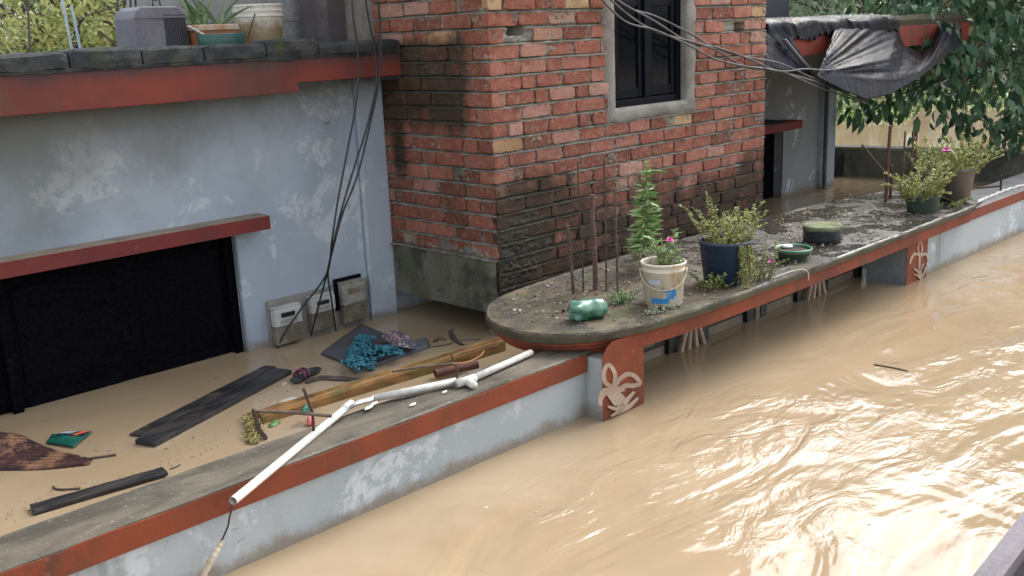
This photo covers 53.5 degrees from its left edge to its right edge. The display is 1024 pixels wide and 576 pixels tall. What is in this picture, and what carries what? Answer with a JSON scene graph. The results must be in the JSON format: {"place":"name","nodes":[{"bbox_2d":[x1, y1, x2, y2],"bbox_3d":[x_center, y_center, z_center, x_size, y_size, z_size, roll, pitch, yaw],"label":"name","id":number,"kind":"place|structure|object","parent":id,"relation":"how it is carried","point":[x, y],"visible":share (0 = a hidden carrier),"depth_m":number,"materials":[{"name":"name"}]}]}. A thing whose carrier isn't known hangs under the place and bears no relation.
{"place":"outdoors","nodes":[
{"label":"outdoors","id":0,"kind":"place"},
{"bbox_2d":[0,62,1023,575],"bbox_3d":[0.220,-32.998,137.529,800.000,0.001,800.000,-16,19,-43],"label":"flood water","id":1,"kind":"structure","parent":0,"point":[698,458],"depth_m":4.34,"materials":[{"name":"liquid"}]},
{"bbox_2d":[0,0,62,53],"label":"tree","id":2,"kind":"object","parent":1,"relation":"on","point":[17,35],"visible":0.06,"depth_m":25.60,"materials":[{"name":"green plant"}]},
{"bbox_2d":[0,0,68,54],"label":"tree","id":3,"kind":"object","parent":1,"relation":"on","point":[9,44],"visible":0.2,"depth_m":14.82,"materials":[{"name":"green plant"}]},
{"bbox_2d":[0,432,91,470],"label":"husk","id":4,"kind":"object","parent":1,"relation":"on","point":[19,451],"visible":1,"depth_m":4.47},
{"bbox_2d":[0,0,103,52],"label":"tree","id":5,"kind":"object","parent":1,"relation":"on","point":[8,6],"visible":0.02,"depth_m":26.23,"materials":[{"name":"green plant"}]},
{"bbox_2d":[0,0,122,52],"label":"tree","id":6,"kind":"object","parent":1,"relation":"on","point":[45,35],"visible":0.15,"depth_m":15.45,"materials":[{"name":"green plant"}]},
{"bbox_2d":[0,0,125,53],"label":"tree","id":7,"kind":"object","parent":1,"relation":"on","point":[24,9],"visible":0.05,"depth_m":18.73,"materials":[{"name":"green plant"}]},
{"bbox_2d":[52,485,79,490],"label":"twig","id":8,"kind":"object","parent":1,"relation":"on","point":[62,489],"visible":1,"depth_m":4.17,"materials":[{"name":"wood"}]},
{"bbox_2d":[46,431,91,446],"bbox_3d":[-2.055,0.690,4.673,0.182,0.032,0.181,-4,14,-5],"label":"snack packet","id":9,"kind":"object","parent":1,"relation":"on","point":[70,438],"visible":1,"depth_m":4.67,"materials":[{"name":"green plastic"}]},
{"bbox_2d":[29,0,122,46],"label":"tree","id":10,"kind":"object","parent":1,"relation":"on","point":[32,2],"visible":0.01,"depth_m":19.46,"materials":[{"name":"green plant"}]},
{"bbox_2d":[39,0,126,47],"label":"tree","id":11,"kind":"object","parent":1,"relation":"on","point":[90,4],"visible":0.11,"depth_m":14.68,"materials":[{"name":"green plant"}]},
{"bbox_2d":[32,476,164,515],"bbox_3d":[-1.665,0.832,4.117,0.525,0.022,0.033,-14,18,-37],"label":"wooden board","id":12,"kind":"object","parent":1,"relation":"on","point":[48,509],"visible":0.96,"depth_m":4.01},
{"bbox_2d":[30,467,167,511],"bbox_3d":[-1.672,0.818,4.130,0.524,0.016,0.079,-13,17,-35],"label":"wooden board","id":13,"kind":"object","parent":1,"relation":"on","point":[108,487],"visible":1,"depth_m":4.12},
{"bbox_2d":[88,454,115,458],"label":"twig","id":14,"kind":"object","parent":1,"relation":"on","point":[103,456],"visible":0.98,"depth_m":4.48,"materials":[{"name":"wood"}]},
{"bbox_2d":[130,365,275,436],"bbox_3d":[-1.542,0.563,5.167,0.079,0.024,1.033,4,15,23],"label":"wooden board","id":15,"kind":"object","parent":1,"relation":"on","point":[171,416],"visible":0.88,"depth_m":5.09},
{"bbox_2d":[135,368,291,446],"bbox_3d":[-1.453,0.577,5.056,0.119,0.026,1.046,4,15,23],"label":"wooden board","id":16,"kind":"object","parent":1,"relation":"on","point":[166,432],"visible":1,"depth_m":4.96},
{"bbox_2d":[0,0,435,414],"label":"house","id":17,"kind":"structure","parent":1,"relation":"on","point":[163,208],"depth_m":5.47,"materials":[{"name":"paint"}]},
{"bbox_2d":[26,0,30,52],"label":"rebar","id":18,"kind":"object","parent":17,"relation":"on","point":[28,20],"visible":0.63,"depth_m":5.81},
{"bbox_2d":[61,0,72,48],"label":"pipe","id":19,"kind":"object","parent":17,"relation":"on","point":[66,24],"visible":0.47,"depth_m":5.76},
{"bbox_2d":[70,6,80,47],"bbox_3d":[-2.491,-1.463,5.812,0.036,0.293,0.017,-16,19,-43],"label":"pipe","id":20,"kind":"object","parent":17,"relation":"on","point":[75,26],"visible":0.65,"depth_m":5.80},
{"bbox_2d":[85,4,122,16],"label":"rebar","id":21,"kind":"object","parent":17,"relation":"attached to","point":[102,10],"visible":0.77,"depth_m":5.89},
{"bbox_2d":[0,236,243,414],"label":"door","id":22,"kind":"structure","parent":17,"relation":"in","point":[65,332],"depth_m":5.40,"materials":[{"name":"paint"}]},
{"bbox_2d":[114,0,189,47],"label":"water tank","id":23,"kind":"object","parent":17,"relation":"on","point":[145,26],"visible":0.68,"depth_m":5.49,"materials":[{"name":"plastic"}]},
{"bbox_2d":[181,0,251,45],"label":"potted plant","id":24,"kind":"object","parent":17,"relation":"on","point":[204,26],"visible":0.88,"depth_m":5.65,"materials":[{"name":"green plant"}]},
{"bbox_2d":[196,33,244,45],"bbox_3d":[-1.620,-1.366,5.665,0.294,0.104,0.132,-16,19,-43],"label":"plant saucer","id":25,"kind":"object","parent":17,"relation":"on","point":[221,38],"visible":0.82,"depth_m":5.59,"materials":[{"name":"teal plastic"}]},
{"bbox_2d":[187,25,203,33],"bbox_3d":[-1.722,-1.405,5.553,0.107,0.068,0.014,-16,19,-43],"label":"stick","id":26,"kind":"object","parent":25,"relation":"on","point":[194,29],"visible":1,"depth_m":5.54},
{"bbox_2d":[232,3,282,43],"bbox_3d":[-1.494,-1.535,5.989,0.308,0.263,0.301,-16,19,-43],"label":"bucket","id":27,"kind":"object","parent":17,"relation":"on","point":[255,22],"visible":0.88,"depth_m":5.87,"materials":[{"name":"plastic"}]},
{"bbox_2d":[269,302,301,345],"bbox_3d":[-1.330,0.212,5.996,0.185,0.230,0.069,-16,19,-43],"label":"electricity meter","id":28,"kind":"object","parent":17,"relation":"attached to","point":[282,316],"visible":1,"depth_m":5.96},
{"bbox_2d":[265,278,369,346],"bbox_3d":[-1.171,0.288,6.251,0.719,0.575,0.034,-16,19,-43],"label":"meter board","id":29,"kind":"object","parent":17,"relation":"attached to","point":[301,298],"visible":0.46,"depth_m":6.13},
{"bbox_2d":[306,291,335,331],"bbox_3d":[-1.154,0.144,6.160,0.173,0.220,0.069,-16,19,-43],"label":"electricity meter","id":30,"kind":"object","parent":29,"relation":"attached to","point":[324,319],"visible":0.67,"depth_m":6.13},
{"bbox_2d":[333,273,366,323],"bbox_3d":[-0.997,0.069,6.308,0.208,0.282,0.074,-16,19,-43],"label":"electricity meter","id":31,"kind":"object","parent":29,"relation":"attached to","point":[350,295],"visible":0.99,"depth_m":6.28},
{"bbox_2d":[276,0,358,348],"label":"power cable","id":32,"kind":"object","parent":17,"relation":"attached to","point":[323,279],"visible":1,"depth_m":5.80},
{"bbox_2d":[310,0,377,335],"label":"power cable","id":33,"kind":"object","parent":17,"relation":"hanging from","point":[355,163],"visible":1,"depth_m":5.85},
{"bbox_2d":[327,0,381,331],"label":"power cable","id":34,"kind":"object","parent":17,"relation":"hanging from","point":[362,156],"visible":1,"depth_m":5.88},
{"bbox_2d":[344,0,766,311],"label":"brick tower","id":35,"kind":"structure","parent":17,"relation":"attached to","point":[501,117],"depth_m":6.17,"materials":[{"name":"brick"}]},
{"bbox_2d":[599,0,695,123],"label":"window","id":36,"kind":"structure","parent":35,"relation":"in","point":[650,74],"depth_m":6.61,"materials":[{"name":"black glass"}]},
{"bbox_2d":[485,191,975,421],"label":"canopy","id":37,"kind":"structure","parent":35,"relation":"attached to","point":[614,373],"depth_m":5.48,"materials":[{"name":"concrete"}]},
{"bbox_2d":[566,225,574,293],"bbox_3d":[0.304,-0.142,5.252,0.050,0.375,0.023,-16,19,-43],"label":"rebar","id":38,"kind":"object","parent":37,"relation":"on","point":[570,257],"visible":0.98,"depth_m":5.24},
{"bbox_2d":[562,289,578,312],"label":"rebar","id":39,"kind":"object","parent":37,"relation":"on","point":[573,296],"visible":0.95,"depth_m":5.08,"materials":[{"name":"metal"}]},
{"bbox_2d":[577,160,583,290],"bbox_3d":[0.355,-0.311,5.248,0.029,0.699,0.010,-16,19,-43],"label":"rebar","id":40,"kind":"object","parent":37,"relation":"on","point":[580,223],"visible":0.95,"depth_m":5.24,"materials":[{"name":"metal"}]},
{"bbox_2d":[566,297,607,321],"bbox_3d":[0.357,0.098,4.812,0.184,0.099,0.108,-9,15,-23],"label":"plastic bottle","id":41,"kind":"object","parent":37,"relation":"on","point":[586,309],"visible":1,"depth_m":4.77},
{"bbox_2d":[589,194,597,290],"bbox_3d":[0.426,-0.229,5.283,0.038,0.518,0.032,-8,15,-21],"label":"rebar","id":42,"kind":"object","parent":37,"relation":"on","point":[593,240],"visible":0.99,"depth_m":5.27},
{"bbox_2d":[603,158,606,290],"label":"rebar","id":43,"kind":"object","parent":37,"relation":"on","point":[605,223],"visible":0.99,"depth_m":5.22,"materials":[{"name":"metal"}]},
{"bbox_2d":[614,188,618,293],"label":"rebar","id":44,"kind":"object","parent":37,"relation":"on","point":[616,248],"visible":0.94,"depth_m":5.17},
{"bbox_2d":[606,287,638,304],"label":"succulent","id":45,"kind":"object","parent":37,"relation":"on","point":[622,299],"visible":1,"depth_m":5.07,"materials":[{"name":"green plant"}]},
{"bbox_2d":[626,237,655,260],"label":"succulent","id":46,"kind":"object","parent":37,"relation":"on","point":[636,255],"visible":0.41,"depth_m":5.96,"materials":[{"name":"green plant"}]},
{"bbox_2d":[622,158,669,257],"bbox_3d":[0.735,-0.407,5.649,0.264,0.638,0.267,-16,19,-43],"label":"tall plant","id":47,"kind":"object","parent":37,"relation":"on","point":[636,245],"visible":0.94,"depth_m":5.63,"materials":[{"name":"green plant"}]},
{"bbox_2d":[644,304,675,314],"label":"succulent","id":48,"kind":"object","parent":37,"relation":"on","point":[653,311],"visible":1,"depth_m":4.90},
{"bbox_2d":[639,228,686,307],"bbox_3d":[0.748,-0.104,5.027,0.234,0.354,0.309,-1,14,7],"label":"potted plant","id":49,"kind":"object","parent":37,"relation":"on","point":[663,275],"visible":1,"depth_m":4.95,"materials":[{"name":"green plant"}]},
{"bbox_2d":[688,271,740,290],"bbox_3d":[1.099,-0.061,5.295,0.332,0.113,0.199,-9,16,-25],"label":"succulent","id":50,"kind":"object","parent":37,"relation":"on","point":[716,285],"visible":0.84,"depth_m":5.25,"materials":[{"name":"green plant"}]},
{"bbox_2d":[680,191,768,288],"bbox_3d":[1.150,-0.249,5.369,0.416,0.494,0.434,-5,14,-9],"label":"potted plant","id":51,"kind":"object","parent":37,"relation":"on","point":[729,251],"visible":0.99,"depth_m":5.28,"materials":[{"name":"green plant"}]},
{"bbox_2d":[505,194,952,328],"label":"gravel","id":52,"kind":"structure","parent":37,"relation":"on","point":[699,262],"depth_m":6.11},
{"bbox_2d":[748,242,789,281],"bbox_3d":[1.331,-0.146,5.366,0.308,0.223,0.220,-16,19,-43],"label":"succulent","id":53,"kind":"object","parent":37,"relation":"on","point":[762,268],"visible":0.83,"depth_m":5.38,"materials":[{"name":"green plant"}]},
{"bbox_2d":[774,269,808,279],"bbox_3d":[1.511,-0.053,5.517,0.295,0.070,0.028,-12,17,-34],"label":"cord","id":54,"kind":"object","parent":37,"relation":"on","point":[792,271],"visible":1,"depth_m":5.54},
{"bbox_2d":[774,244,812,261],"bbox_3d":[1.615,-0.201,5.830,0.218,0.075,0.218,-16,19,-43],"label":"bowl","id":55,"kind":"object","parent":37,"relation":"on","point":[797,252],"visible":0.98,"depth_m":5.78,"materials":[{"name":"green plastic"}]},
{"bbox_2d":[803,221,842,244],"bbox_3d":[1.915,-0.341,6.265,0.240,0.109,0.239,-16,19,-43],"label":"moss tub","id":56,"kind":"object","parent":37,"relation":"on","point":[823,232],"visible":1,"depth_m":6.18,"materials":[{"name":"black rubber"}]},
{"bbox_2d":[850,216,880,222],"bbox_3d":[2.396,-0.467,6.871,0.190,0.012,0.208,-16,19,-43],"label":"wire hoop","id":57,"kind":"object","parent":37,"relation":"on","point":[864,221],"visible":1,"depth_m":6.85,"materials":[{"name":"metal"}]},
{"bbox_2d":[861,144,895,185],"bbox_3d":[2.861,-0.934,7.880,0.436,0.402,0.020,-10,16,-27],"label":"rebar","id":58,"kind":"object","parent":37,"relation":"on","point":[872,158],"visible":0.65,"depth_m":7.83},
{"bbox_2d":[884,126,891,201],"bbox_3d":[2.758,-0.904,7.450,0.048,0.569,0.030,-16,19,-43],"label":"rebar","id":59,"kind":"object","parent":37,"relation":"on","point":[888,161],"visible":0.96,"depth_m":7.43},
{"bbox_2d":[889,165,892,198],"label":"rebar","id":60,"kind":"object","parent":37,"relation":"on","point":[890,181],"visible":0.88,"depth_m":7.58,"materials":[{"name":"metal"}]},
{"bbox_2d":[901,131,906,195],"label":"rebar","id":61,"kind":"object","parent":37,"relation":"on","point":[903,166],"visible":0.65,"depth_m":7.64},
{"bbox_2d":[909,130,914,188],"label":"rebar","id":62,"kind":"object","parent":37,"relation":"on","point":[912,152],"visible":0.76,"depth_m":7.68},
{"bbox_2d":[914,130,917,180],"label":"rebar","id":63,"kind":"object","parent":37,"relation":"on","point":[915,150],"visible":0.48,"depth_m":7.62,"materials":[{"name":"metal"}]},
{"bbox_2d":[881,156,955,213],"bbox_3d":[2.825,-0.725,7.016,0.535,0.409,0.499,-16,19,-43],"label":"potted plant","id":64,"kind":"object","parent":37,"relation":"on","point":[919,198],"visible":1,"depth_m":6.97,"materials":[{"name":"green plant"}]},
{"bbox_2d":[906,137,982,198],"bbox_3d":[3.188,-0.894,7.537,0.536,0.452,0.530,4,16,24],"label":"potted plant","id":65,"kind":"object","parent":37,"relation":"on","point":[926,172],"visible":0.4,"depth_m":7.50,"materials":[{"name":"green plant"}]},
{"bbox_2d":[938,195,975,206],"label":"succulent","id":66,"kind":"object","parent":37,"relation":"on","point":[960,201],"visible":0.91,"depth_m":7.28,"materials":[{"name":"green plant"}]},
{"bbox_2d":[915,132,1003,201],"bbox_3d":[3.267,-0.883,7.409,0.569,0.486,0.506,-5,14,-9],"label":"potted plant","id":67,"kind":"object","parent":37,"relation":"on","point":[959,185],"visible":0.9,"depth_m":7.36,"materials":[{"name":"green plant"}]},
{"bbox_2d":[616,0,847,92],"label":"overhead cable","id":68,"kind":"object","parent":35,"relation":"attached to","point":[649,18],"visible":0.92,"depth_m":6.69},
{"bbox_2d":[601,0,866,103],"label":"overhead cable","id":69,"kind":"object","parent":35,"relation":"attached to","point":[640,26],"visible":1,"depth_m":6.80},
{"bbox_2d":[620,3,852,94],"bbox_3d":[1.673,-1.681,7.126,3.241,0.946,0.072,-15,19,-41],"label":"overhead cable","id":70,"kind":"object","parent":35,"relation":"attached to","point":[686,31],"visible":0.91,"depth_m":6.91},
{"bbox_2d":[610,0,866,101],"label":"overhead cable","id":71,"kind":"object","parent":35,"relation":"attached to","point":[642,24],"visible":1,"depth_m":6.92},
{"bbox_2d":[6,308,434,521],"bbox_3d":[-1.198,0.510,5.310,3.117,0.013,1.081,-16,19,-43],"label":"drift scum","id":72,"kind":"object","parent":1,"relation":"on","point":[186,446],"visible":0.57,"depth_m":4.57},
{"bbox_2d":[239,411,264,443],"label":"pond weed","id":73,"kind":"object","parent":1,"relation":"on","point":[252,433],"visible":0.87,"depth_m":4.68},
{"bbox_2d":[251,408,267,439],"bbox_3d":[-1.159,0.624,4.661,0.030,0.103,0.174,-10,16,-28],"label":"rusty chain","id":74,"kind":"object","parent":1,"relation":"on","point":[258,428],"visible":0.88,"depth_m":4.69,"materials":[{"name":"metal"}]},
{"bbox_2d":[268,419,280,427],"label":"leaf","id":75,"kind":"object","parent":1,"relation":"on","point":[274,423],"visible":1,"depth_m":4.77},
{"bbox_2d":[290,367,320,382],"bbox_3d":[-1.100,0.443,5.426,0.087,0.053,0.231,4,16,24],"label":"sandal","id":76,"kind":"object","parent":1,"relation":"on","point":[297,377],"visible":1,"depth_m":5.38},
{"bbox_2d":[306,416,315,424],"bbox_3d":[-0.944,0.615,4.761,0.040,0.034,0.070,2,15,16],"label":"wrapper","id":77,"kind":"object","parent":1,"relation":"on","point":[308,422],"visible":0.59,"depth_m":4.74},
{"bbox_2d":[0,343,653,575],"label":"boundary wall","id":78,"kind":"structure","parent":1,"relation":"in","point":[345,468],"depth_m":3.66,"materials":[{"name":"red paint"}]},
{"bbox_2d":[221,505,233,540],"bbox_3d":[-0.951,0.788,3.387,0.012,0.118,0.078,7,17,33],"label":"wire","id":79,"kind":"object","parent":78,"relation":"hanging from","point":[224,534],"visible":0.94,"depth_m":3.39,"materials":[{"name":"metal"}]},
{"bbox_2d":[201,541,224,575],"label":"rope","id":80,"kind":"object","parent":79,"relation":"hanging from","point":[211,560],"visible":1,"depth_m":3.32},
{"bbox_2d":[302,387,314,430],"bbox_3d":[-0.745,0.464,3.732,0.040,0.214,0.012,-16,19,-43],"label":"rebar","id":81,"kind":"object","parent":78,"relation":"on","point":[310,408],"visible":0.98,"depth_m":3.73,"materials":[{"name":"metal"}]},
{"bbox_2d":[253,409,331,417],"bbox_3d":[-0.797,0.457,3.699,0.284,0.091,0.014,-9,16,-25],"label":"rebar","id":82,"kind":"object","parent":81,"relation":"on","point":[292,412],"visible":1,"depth_m":3.69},
{"bbox_2d":[229,349,533,504],"bbox_3d":[-0.503,0.471,3.993,0.314,0.050,1.704,8,18,36],"label":"pvc pipe","id":83,"kind":"object","parent":78,"relation":"on","point":[471,380],"visible":1,"depth_m":4.03,"materials":[{"name":"plastic"}]},
{"bbox_2d":[450,353,457,378],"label":"rebar","id":84,"kind":"object","parent":78,"relation":"on","point":[453,359],"visible":0.81,"depth_m":4.25,"materials":[{"name":"metal"}]},
{"bbox_2d":[392,362,453,372],"bbox_3d":[-0.366,0.329,4.202,0.269,0.026,0.012,-9,16,-24],"label":"rebar","id":85,"kind":"object","parent":84,"relation":"attached to","point":[421,366],"visible":0.93,"depth_m":4.20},
{"bbox_2d":[452,351,483,363],"bbox_3d":[-0.179,0.297,4.301,0.016,0.048,0.290,4,16,25],"label":"wire","id":86,"kind":"object","parent":84,"relation":"attached to","point":[470,360],"visible":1,"depth_m":4.29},
{"bbox_2d":[305,375,361,383],"bbox_3d":[-0.922,0.477,5.373,0.336,0.018,0.103,-2,14,2],"label":"bark strip","id":87,"kind":"object","parent":1,"relation":"on","point":[329,377],"visible":0.85,"depth_m":5.36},
{"bbox_2d":[321,324,430,373],"bbox_3d":[-0.872,0.337,5.906,0.612,0.056,0.708,-16,19,-43],"label":"foam mat","id":88,"kind":"object","parent":1,"relation":"on","point":[336,349],"visible":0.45,"depth_m":5.86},
{"bbox_2d":[339,334,404,370],"bbox_3d":[-0.766,0.353,5.687,0.356,0.075,0.770,-2,14,1],"label":"teal cloth","id":89,"kind":"object","parent":88,"relation":"on","point":[361,351],"visible":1,"depth_m":5.62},
{"bbox_2d":[381,330,417,349],"bbox_3d":[-0.641,0.288,5.824,0.123,0.059,0.380,-9,16,-25],"label":"patterned cloth","id":90,"kind":"object","parent":88,"relation":"on","point":[399,338],"visible":0.99,"depth_m":5.77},
{"bbox_2d":[257,337,505,423],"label":"timber beam","id":91,"kind":"structure","parent":1,"relation":"on","point":[374,382],"depth_m":5.21,"materials":[{"name":"wood"}]},
{"bbox_2d":[301,404,309,411],"bbox_3d":[-0.971,0.565,4.778,0.040,0.034,0.090,1,15,13],"label":"plastic scrap","id":92,"kind":"object","parent":91,"relation":"on","point":[305,407],"visible":0.6,"depth_m":4.76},
{"bbox_2d":[433,360,478,377],"bbox_3d":[-0.294,0.428,5.367,0.245,0.049,0.044,-9,16,-24],"label":"clay pipe","id":93,"kind":"object","parent":1,"relation":"on","point":[449,370],"visible":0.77,"depth_m":5.35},
{"bbox_2d":[449,329,462,345],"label":"dead leaf","id":94,"kind":"object","parent":1,"relation":"on","point":[453,338],"visible":1,"depth_m":5.97,"materials":[{"name":"brown plant"}]},
{"bbox_2d":[465,256,1023,570],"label":"foam flecks","id":95,"kind":"object","parent":1,"relation":"on","point":[756,512],"visible":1,"depth_m":3.83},
{"bbox_2d":[789,0,851,16],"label":"tree","id":96,"kind":"object","parent":1,"relation":"on","point":[797,4],"visible":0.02,"depth_m":32.78,"materials":[{"name":"green plant"}]},
{"bbox_2d":[789,0,873,16],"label":"tree","id":97,"kind":"object","parent":1,"relation":"on","point":[822,8],"visible":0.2,"depth_m":25.17,"materials":[{"name":"green plant"}]},
{"bbox_2d":[789,0,900,16],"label":"tree","id":98,"kind":"object","parent":1,"relation":"on","point":[860,7],"visible":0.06,"depth_m":29.81,"materials":[{"name":"green plant"}]},
{"bbox_2d":[762,0,968,199],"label":"house","id":99,"kind":"structure","parent":1,"relation":"on","point":[799,149],"depth_m":10.24,"materials":[{"name":"grey paint"}]},
{"bbox_2d":[762,133,774,199],"bbox_3d":[1.807,-0.638,9.573,2.387,1.493,0.040,-16,19,-43],"label":"door","id":100,"kind":"structure","parent":99,"relation":"in","point":[768,159],"depth_m":10.21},
{"bbox_2d":[763,14,962,99],"bbox_3d":[3.161,-2.038,8.779,3.790,0.669,0.730,-16,19,-43],"label":"tarpaulin","id":101,"kind":"object","parent":99,"relation":"hanging from","point":[869,56],"visible":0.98,"depth_m":8.24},
{"bbox_2d":[765,68,833,71],"bbox_3d":[2.240,-1.656,7.652,1.131,0.070,0.049,-15,19,-41],"label":"overhead cable","id":102,"kind":"object","parent":101,"relation":"attached to","point":[800,69],"visible":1,"depth_m":7.55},
{"bbox_2d":[874,364,907,370],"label":"twig","id":103,"kind":"object","parent":1,"relation":"on","point":[890,367],"visible":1,"depth_m":5.19,"materials":[{"name":"wood"}]},
{"bbox_2d":[871,0,973,90],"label":"tree","id":104,"kind":"object","parent":1,"relation":"on","point":[911,3],"visible":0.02,"depth_m":23.38,"materials":[{"name":"green plant"}]},
{"bbox_2d":[836,88,1012,121],"bbox_3d":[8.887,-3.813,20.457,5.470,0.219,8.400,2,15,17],"label":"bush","id":105,"kind":"object","parent":1,"relation":"on","point":[845,106],"visible":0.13,"depth_m":19.58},
{"bbox_2d":[855,0,997,64],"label":"tree","id":106,"kind":"object","parent":1,"relation":"on","point":[899,13],"depth_m":35.29,"materials":[{"name":"green plant"}]},
{"bbox_2d":[834,145,1023,181],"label":"yard wall","id":107,"kind":"structure","parent":1,"relation":"in","point":[853,160],"depth_m":11.22,"materials":[{"name":"concrete"}]},
{"bbox_2d":[836,0,1023,160],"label":"tree","id":108,"kind":"object","parent":1,"relation":"on","point":[965,55],"visible":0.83,"depth_m":10.46,"materials":[{"name":"green plant"}]},
{"bbox_2d":[922,0,1023,63],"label":"tree","id":109,"kind":"object","parent":1,"relation":"on","point":[977,60],"visible":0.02,"depth_m":33.50,"materials":[{"name":"green plant"}]},
{"bbox_2d":[926,173,1023,274],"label":"boundary wall","id":110,"kind":"structure","parent":1,"relation":"in","point":[998,218],"depth_m":7.65,"materials":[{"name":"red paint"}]},
{"bbox_2d":[977,185,1000,188],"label":"rebar","id":111,"kind":"object","parent":110,"relation":"on","point":[988,187],"visible":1,"depth_m":8.00,"materials":[{"name":"metal"}]},
{"bbox_2d":[975,184,1023,202],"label":"rope","id":112,"kind":"object","parent":110,"relation":"on","point":[995,194],"visible":0.99,"depth_m":7.90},
{"bbox_2d":[973,511,1023,575],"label":"ledge","id":113,"kind":"object","parent":1,"relation":"on","point":[1005,557],"visible":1,"depth_m":2.70,"materials":[{"name":"concrete"}]},
{"bbox_2d":[763,119,781,125],"bbox_3d":[1.964,-1.464,9.192,1.550,0.089,0.160,-16,19,-43],"label":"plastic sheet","id":114,"kind":"object","parent":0,"point":[768,122],"visible":0.13,"depth_m":9.58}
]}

